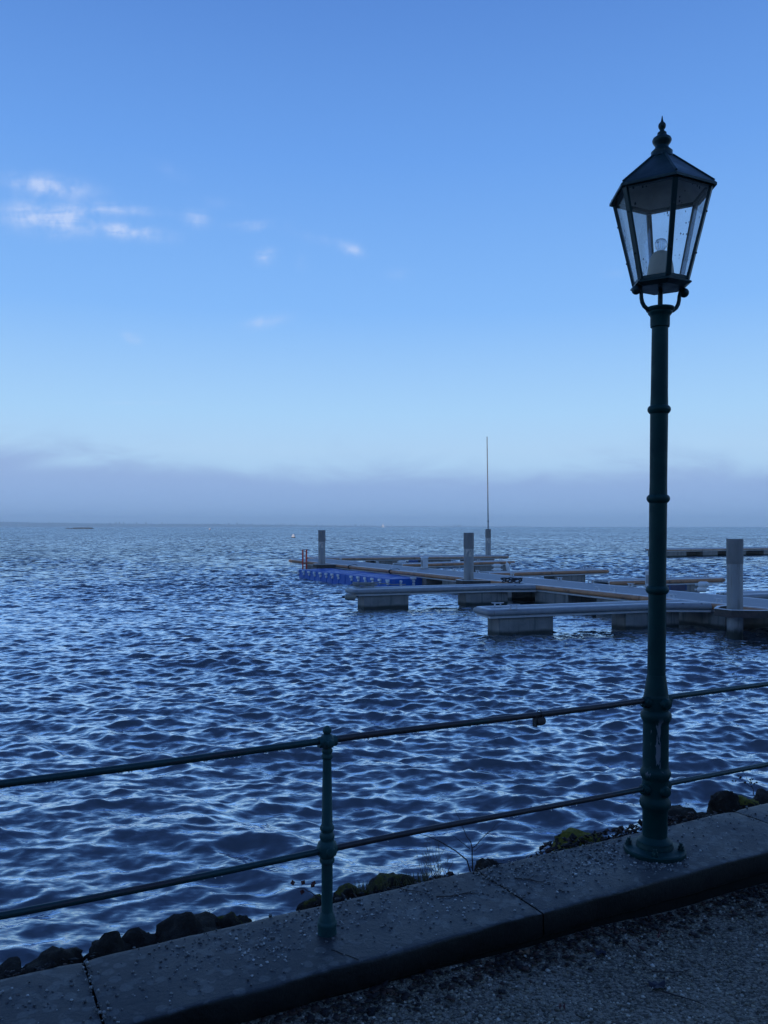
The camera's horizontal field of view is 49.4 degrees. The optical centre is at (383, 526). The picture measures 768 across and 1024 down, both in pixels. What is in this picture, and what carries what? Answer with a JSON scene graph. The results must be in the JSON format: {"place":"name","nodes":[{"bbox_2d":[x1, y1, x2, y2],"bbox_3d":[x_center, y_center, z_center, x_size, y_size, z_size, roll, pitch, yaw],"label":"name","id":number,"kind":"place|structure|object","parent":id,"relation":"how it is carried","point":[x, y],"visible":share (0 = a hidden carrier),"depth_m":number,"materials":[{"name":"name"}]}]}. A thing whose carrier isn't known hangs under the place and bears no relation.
{"place":"outdoors","nodes":[
{"label":"outdoors","id":0,"kind":"place"},
{"bbox_2d":[0,522,527,526],"bbox_3d":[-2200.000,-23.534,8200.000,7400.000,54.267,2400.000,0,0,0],"label":"hills","id":1,"kind":"structure","parent":0,"point":[4,524],"depth_m":7563.94,"materials":[{"name":"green wood"}]},
{"bbox_2d":[1,521,529,526],"bbox_3d":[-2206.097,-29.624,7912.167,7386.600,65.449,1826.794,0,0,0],"label":"treeline","id":2,"kind":"object","parent":1,"relation":"on","point":[110,525],"visible":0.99,"depth_m":7612.12,"materials":[{"name":"grey plant"}]},
{"bbox_2d":[350,582,405,587],"bbox_3d":[-0.141,1.491,21.522,1.496,0.142,0.406,0,0,-9],"label":"mooring rope","id":3,"kind":"object","parent":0,"point":[364,584],"visible":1,"depth_m":21.37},
{"bbox_2d":[0,527,767,966],"bbox_3d":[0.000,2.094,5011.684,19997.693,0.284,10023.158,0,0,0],"label":"water","id":4,"kind":"structure","parent":0,"point":[122,645],"depth_m":9.41,"materials":[{"name":"blue liquid"}]},
{"bbox_2d":[318,530,325,568],"bbox_3d":[-2.600,1.724,34.913,0.306,3.151,0.306,0,0,0],"label":"mooring pile","id":5,"kind":"object","parent":4,"relation":"in","point":[321,544],"visible":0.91,"depth_m":34.79,"materials":[{"name":"metal"}]},
{"bbox_2d":[297,568,421,586],"bbox_3d":[-1.038,1.960,30.913,1.564,0.520,7.197,0,0,-30],"label":"cube float","id":6,"kind":"object","parent":4,"relation":"on","point":[337,576],"visible":0.77,"depth_m":30.15,"materials":[{"name":"blue plastic"}]},
{"bbox_2d":[305,554,508,564],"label":"finger pontoon","id":7,"kind":"object","parent":4,"relation":"on","point":[389,560],"visible":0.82,"depth_m":43.45,"materials":[{"name":"grey concrete"}]},
{"bbox_2d":[406,560,419,562],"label":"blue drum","id":8,"kind":"object","parent":7,"relation":"on","point":[412,561],"visible":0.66,"depth_m":41.11,"materials":[{"name":"plastic"}]},
{"bbox_2d":[345,583,536,609],"bbox_3d":[1.542,2.006,21.915,5.121,0.889,1.060,0,0,-20],"label":"finger pontoon","id":9,"kind":"object","parent":4,"relation":"on","point":[387,597],"visible":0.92,"depth_m":21.72,"materials":[{"name":"grey concrete"}]},
{"bbox_2d":[342,594,357,599],"bbox_3d":[-0.844,1.759,20.850,0.415,0.148,0.150,0,0,-21],"label":"boat fender","id":10,"kind":"object","parent":9,"relation":"hanging from","point":[350,596],"visible":1,"depth_m":20.79,"materials":[{"name":"beige plastic"}]},
{"bbox_2d":[500,577,522,582],"bbox_3d":[3.518,1.485,22.997,0.618,0.160,0.350,0,0,0],"label":"mooring rope","id":11,"kind":"object","parent":9,"relation":"on","point":[504,579],"visible":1,"depth_m":22.90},
{"bbox_2d":[392,558,514,571],"bbox_3d":[3.166,1.954,36.737,6.191,0.992,0.926,0,0,-32],"label":"finger pontoon","id":12,"kind":"object","parent":4,"relation":"on","point":[483,566],"visible":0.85,"depth_m":36.91,"materials":[{"name":"grey wood"}]},
{"bbox_2d":[464,533,473,579],"bbox_3d":[2.493,1.740,24.553,0.306,3.121,0.306,0,0,0],"label":"mooring pile","id":13,"kind":"object","parent":4,"relation":"in","point":[468,556],"visible":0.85,"depth_m":24.42,"materials":[{"name":"metal"}]},
{"bbox_2d":[485,529,490,554],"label":"mooring pile","id":14,"kind":"object","parent":4,"relation":"in","point":[487,541],"visible":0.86,"depth_m":45.08,"materials":[{"name":"metal"}]},
{"bbox_2d":[487,438,488,528],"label":"thin mast","id":15,"kind":"object","parent":14,"relation":"on","point":[487,489],"visible":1,"depth_m":45.18,"materials":[{"name":"grey metal"}]},
{"bbox_2d":[289,558,767,630],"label":"jetty walkway","id":16,"kind":"structure","parent":4,"relation":"in","point":[753,613],"depth_m":21.46,"materials":[{"name":"grey concrete"}]},
{"bbox_2d":[302,550,306,568],"bbox_3d":[-3.586,1.720,37.711,0.236,1.360,0.056,0,0,0],"label":"red ladder","id":17,"kind":"object","parent":16,"relation":"attached to","point":[303,560],"visible":0.74,"depth_m":37.69,"materials":[{"name":"metal"}]},
{"bbox_2d":[420,557,428,568],"bbox_3d":[1.485,1.335,30.636,0.250,0.445,0.250,0,0,-26],"label":"power pedestal","id":18,"kind":"object","parent":16,"relation":"on","point":[424,562],"visible":1,"depth_m":30.55,"materials":[{"name":"metal"}]},
{"bbox_2d":[644,570,648,586],"bbox_3d":[6.830,1.335,21.368,0.250,0.445,0.250,0,0,-26],"label":"power pedestal","id":19,"kind":"object","parent":16,"relation":"on","point":[646,576],"visible":0.24,"depth_m":21.35,"materials":[{"name":"metal"}]},
{"bbox_2d":[668,584,686,590],"bbox_3d":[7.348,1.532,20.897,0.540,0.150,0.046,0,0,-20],"label":"drum","id":20,"kind":"object","parent":16,"relation":"on","point":[678,587],"visible":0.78,"depth_m":20.89,"materials":[{"name":"blue plastic"}]},
{"bbox_2d":[694,587,708,591],"bbox_3d":[8.420,1.669,22.100,0.368,0.134,0.136,0,0,12],"label":"boat fender","id":21,"kind":"object","parent":16,"relation":"hanging from","point":[701,589],"visible":1,"depth_m":22.05,"materials":[{"name":"white plastic"}]},
{"bbox_2d":[477,566,608,581],"bbox_3d":[5.728,1.954,29.600,5.226,0.992,0.876,0,0,-27],"label":"finger pontoon","id":22,"kind":"object","parent":4,"relation":"on","point":[576,575],"visible":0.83,"depth_m":29.59,"materials":[{"name":"grey wood"}]},
{"bbox_2d":[473,599,711,634],"bbox_3d":[4.213,1.962,16.699,4.908,0.977,1.122,0,0,-19],"label":"finger pontoon","id":23,"kind":"object","parent":4,"relation":"on","point":[519,619],"visible":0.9,"depth_m":16.40,"materials":[{"name":"grey concrete"}]},
{"bbox_2d":[592,574,725,592],"bbox_3d":[8.291,1.954,25.039,4.312,0.992,0.926,0,0,-22],"label":"finger pontoon","id":24,"kind":"object","parent":4,"relation":"on","point":[689,582],"visible":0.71,"depth_m":24.86,"materials":[{"name":"grey concrete"}]},
{"bbox_2d":[695,581,711,587],"bbox_3d":[8.460,1.536,22.100,0.422,0.162,0.164,0,0,12],"label":"boat fender","id":25,"kind":"object","parent":24,"relation":"hanging from","point":[703,584],"visible":1,"depth_m":22.04,"materials":[{"name":"white plastic"}]},
{"bbox_2d":[645,547,767,557],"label":"breakwater pontoon","id":26,"kind":"object","parent":4,"relation":"on","point":[677,552],"visible":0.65,"depth_m":59.20,"materials":[{"name":"grey concrete"}]},
{"bbox_2d":[726,539,743,639],"bbox_3d":[6.713,1.767,15.969,0.306,3.066,0.306,0,0,0],"label":"mooring pile","id":27,"kind":"object","parent":4,"relation":"in","point":[734,555],"visible":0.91,"depth_m":15.84,"materials":[{"name":"metal"}]},
{"bbox_2d":[716,590,767,598],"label":"finger pontoon","id":28,"kind":"object","parent":4,"relation":"on","point":[761,594],"visible":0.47,"depth_m":19.38,"materials":[{"name":"grey concrete"}]},
{"bbox_2d":[0,0,767,526],"label":"sky","id":29,"kind":"structure","parent":0,"point":[266,262],"materials":[{"name":"blue"}]},
{"bbox_2d":[243,883,767,1023],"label":"path","id":30,"kind":"structure","parent":0,"point":[604,1013],"depth_m":2.79,"materials":[{"name":"grey gravel"}]},
{"bbox_2d":[236,884,767,1023],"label":"leaf litter","id":31,"kind":"object","parent":30,"relation":"on","point":[504,958],"visible":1,"depth_m":2.92,"materials":[{"name":"brown plant"}]},
{"bbox_2d":[516,948,529,955],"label":"fallen leaf","id":32,"kind":"object","parent":31,"relation":"on","point":[527,951],"visible":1,"depth_m":2.99,"materials":[{"name":"brown plant"}]},
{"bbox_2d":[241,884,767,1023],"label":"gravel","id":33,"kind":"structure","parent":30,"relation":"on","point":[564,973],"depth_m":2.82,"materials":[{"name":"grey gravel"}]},
{"bbox_2d":[623,939,647,965],"bbox_3d":[0.909,1.539,3.018,0.008,0.010,0.173,0,0,-13],"label":"fallen twig","id":34,"kind":"object","parent":33,"relation":"on","point":[634,951],"visible":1,"depth_m":3.02,"materials":[{"name":"brown wood"}]},
{"bbox_2d":[647,980,665,988],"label":"fallen leaf","id":35,"kind":"object","parent":33,"relation":"on","point":[656,984],"visible":1,"depth_m":2.80,"materials":[{"name":"brown plant"}]},
{"bbox_2d":[652,968,691,972],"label":"fallen twig","id":36,"kind":"object","parent":33,"relation":"on","point":[671,971],"visible":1,"depth_m":2.89,"materials":[{"name":"brown wood"}]},
{"bbox_2d":[662,990,702,1003],"bbox_3d":[0.974,1.538,2.727,0.127,0.007,0.009,0,0,34],"label":"fallen twig","id":37,"kind":"object","parent":33,"relation":"on","point":[680,996],"visible":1,"depth_m":2.73,"materials":[{"name":"brown wood"}]},
{"bbox_2d":[708,910,766,915],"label":"fallen twig","id":38,"kind":"object","parent":33,"relation":"on","point":[734,914],"visible":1,"depth_m":3.35,"materials":[{"name":"brown wood"}]},
{"bbox_2d":[594,948,607,955],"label":"fallen leaf","id":39,"kind":"object","parent":30,"relation":"on","point":[600,951],"visible":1,"depth_m":3.01,"materials":[{"name":"brown plant"}]},
{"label":"shore bank","id":40,"kind":"structure","parent":0,"visible":0},
{"bbox_2d":[0,956,22,979],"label":"boulder","id":41,"kind":"object","parent":40,"relation":"on","point":[11,963],"visible":0.2,"depth_m":2.81,"materials":[{"name":"grey stone"}]},
{"bbox_2d":[19,946,82,974],"bbox_3d":[-1.126,1.539,2.823,0.241,0.213,0.202,0,0,-28],"label":"boulder","id":42,"kind":"object","parent":40,"relation":"on","point":[55,954],"visible":0.32,"depth_m":2.82,"materials":[{"name":"grey stone"}]},
{"bbox_2d":[82,931,130,962],"bbox_3d":[-0.961,1.528,2.911,0.141,0.222,0.187,0,0,42],"label":"boulder","id":43,"kind":"object","parent":40,"relation":"on","point":[109,943],"visible":0.3,"depth_m":2.88,"materials":[{"name":"grey stone"}]},
{"bbox_2d":[121,927,158,949],"bbox_3d":[-0.885,1.552,2.986,0.183,0.211,0.146,0,0,3],"label":"boulder","id":44,"kind":"object","parent":40,"relation":"on","point":[137,937],"visible":0.31,"depth_m":2.98,"materials":[{"name":"grey stone"}]},
{"bbox_2d":[155,911,221,942],"bbox_3d":[-0.724,1.540,3.040,0.300,0.248,0.241,0,0,-28],"label":"boulder","id":45,"kind":"object","parent":40,"relation":"on","point":[178,926],"visible":0.34,"depth_m":3.04,"materials":[{"name":"grey stone"}]},
{"bbox_2d":[215,911,251,928],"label":"boulder","id":46,"kind":"object","parent":40,"relation":"on","point":[231,919],"visible":0.16,"depth_m":3.12,"materials":[{"name":"grey stone"}]},
{"bbox_2d":[296,894,337,910],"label":"boulder","id":47,"kind":"object","parent":40,"relation":"on","point":[307,904],"visible":0.15,"depth_m":3.21,"materials":[{"name":"stone"}]},
{"bbox_2d":[333,883,371,901],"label":"boulder","id":48,"kind":"object","parent":40,"relation":"on","point":[345,889],"visible":0.23,"depth_m":3.30,"materials":[{"name":"stone"}]},
{"bbox_2d":[4,809,724,977],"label":"bank litter","id":49,"kind":"object","parent":40,"relation":"on","point":[569,840],"visible":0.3,"depth_m":3.76,"materials":[{"name":"brown stone"}]},
{"bbox_2d":[290,880,320,899],"bbox_3d":[-0.288,1.399,3.232,0.179,0.075,0.070,0,0,18],"label":"red leaf sprig","id":50,"kind":"object","parent":49,"relation":"on","point":[302,883],"visible":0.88,"depth_m":3.23,"materials":[{"name":"red plant"}]},
{"bbox_2d":[413,831,452,880],"bbox_3d":[0.206,1.331,3.423,0.176,0.240,0.067,0,0,4],"label":"dry weed","id":51,"kind":"object","parent":49,"relation":"on","point":[439,869],"visible":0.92,"depth_m":3.41,"materials":[{"name":"plant"}]},
{"bbox_2d":[0,803,767,1023],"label":"quay wall","id":52,"kind":"structure","parent":40,"relation":"on","point":[232,996],"depth_m":2.90,"materials":[{"name":"concrete"}]},
{"bbox_2d":[0,681,767,937],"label":"railing","id":53,"kind":"object","parent":52,"relation":"on","point":[327,849],"visible":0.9,"depth_m":2.88,"materials":[{"name":"metal"}]},
{"bbox_2d":[533,709,545,726],"bbox_3d":[0.619,0.763,3.328,0.048,0.066,0.035,0,0,-28],"label":"padlock","id":54,"kind":"object","parent":53,"relation":"hanging from","point":[541,720],"visible":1,"depth_m":3.32,"materials":[{"name":"metal"}]},
{"bbox_2d":[0,804,767,1023],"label":"grit","id":55,"kind":"object","parent":52,"relation":"on","point":[663,865],"visible":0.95,"depth_m":3.10,"materials":[{"name":"grey gravel"}]},
{"bbox_2d":[436,890,474,896],"bbox_3d":[0.282,1.409,3.197,0.170,0.004,0.030,0,0,-18],"label":"fallen twig","id":56,"kind":"object","parent":52,"relation":"on","point":[456,894],"visible":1,"depth_m":3.19,"materials":[{"name":"brown wood"}]},
{"bbox_2d":[515,875,549,882],"bbox_3d":[0.600,1.409,3.350,0.142,0.004,0.065,0,0,20],"label":"fallen twig","id":57,"kind":"object","parent":52,"relation":"on","point":[530,879],"visible":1,"depth_m":3.33,"materials":[{"name":"brown wood"}]},
{"bbox_2d":[609,116,716,863],"bbox_3d":[1.190,-0.184,3.620,0.408,3.194,0.457,1,0,0],"label":"street lamp","id":58,"kind":"object","parent":52,"relation":"on","point":[662,178],"visible":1,"depth_m":3.58,"materials":[{"name":"green metal"}]},
{"bbox_2d":[365,872,416,893],"bbox_3d":[0.014,1.527,3.406,0.228,0.210,0.254,0,0,26],"label":"boulder","id":59,"kind":"object","parent":40,"relation":"on","point":[390,877],"visible":0.23,"depth_m":3.41,"materials":[{"name":"stone"}]},
{"bbox_2d":[349,868,429,893],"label":"moss grass","id":60,"kind":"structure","parent":59,"relation":"on","point":[424,877],"depth_m":3.34,"materials":[{"name":"green plant"}]},
{"bbox_2d":[421,810,511,871],"bbox_3d":[0.379,1.338,3.543,0.455,0.290,0.138,0,0,-22],"label":"bare shrub","id":61,"kind":"object","parent":40,"relation":"on","point":[466,846],"visible":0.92,"depth_m":3.49,"materials":[{"name":"brown plant"}]},
{"bbox_2d":[474,858,503,871],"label":"boulder","id":62,"kind":"object","parent":40,"relation":"on","point":[481,863],"visible":0.26,"depth_m":3.62,"materials":[{"name":"grey stone"}]},
{"bbox_2d":[550,827,602,850],"bbox_3d":[0.919,1.522,3.885,0.295,0.212,0.278,0,0,-8],"label":"boulder","id":63,"kind":"object","parent":40,"relation":"on","point":[568,832],"visible":0.19,"depth_m":3.87,"materials":[{"name":"green stone"}]},
{"bbox_2d":[668,805,709,823],"bbox_3d":[1.554,1.520,4.230,0.336,0.195,0.296,0,0,-28],"label":"boulder","id":64,"kind":"object","parent":40,"relation":"on","point":[674,810],"visible":0.16,"depth_m":4.20,"materials":[{"name":"grey stone"}]},
{"bbox_2d":[706,790,743,814],"bbox_3d":[1.802,1.497,4.400,0.207,0.231,0.180,0,0,-28],"label":"boulder","id":65,"kind":"object","parent":40,"relation":"on","point":[726,801],"visible":0.49,"depth_m":4.35,"materials":[{"name":"black stone"}]},
{"bbox_2d":[731,774,757,799],"bbox_3d":[1.952,1.423,4.514,0.132,0.168,0.153,0,0,24],"label":"dark weed","id":66,"kind":"object","parent":40,"relation":"on","point":[740,777],"visible":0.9,"depth_m":4.50,"materials":[{"name":"black plant"}]},
{"bbox_2d":[738,795,759,808],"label":"boulder","id":67,"kind":"object","parent":40,"relation":"on","point":[744,801],"visible":0.29,"depth_m":4.36,"materials":[{"name":"green stone"}]},
{"bbox_2d":[753,788,767,804],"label":"boulder","id":68,"kind":"object","parent":40,"relation":"on","point":[761,795],"visible":0.29,"depth_m":4.56,"materials":[{"name":"grey stone"}]}
]}

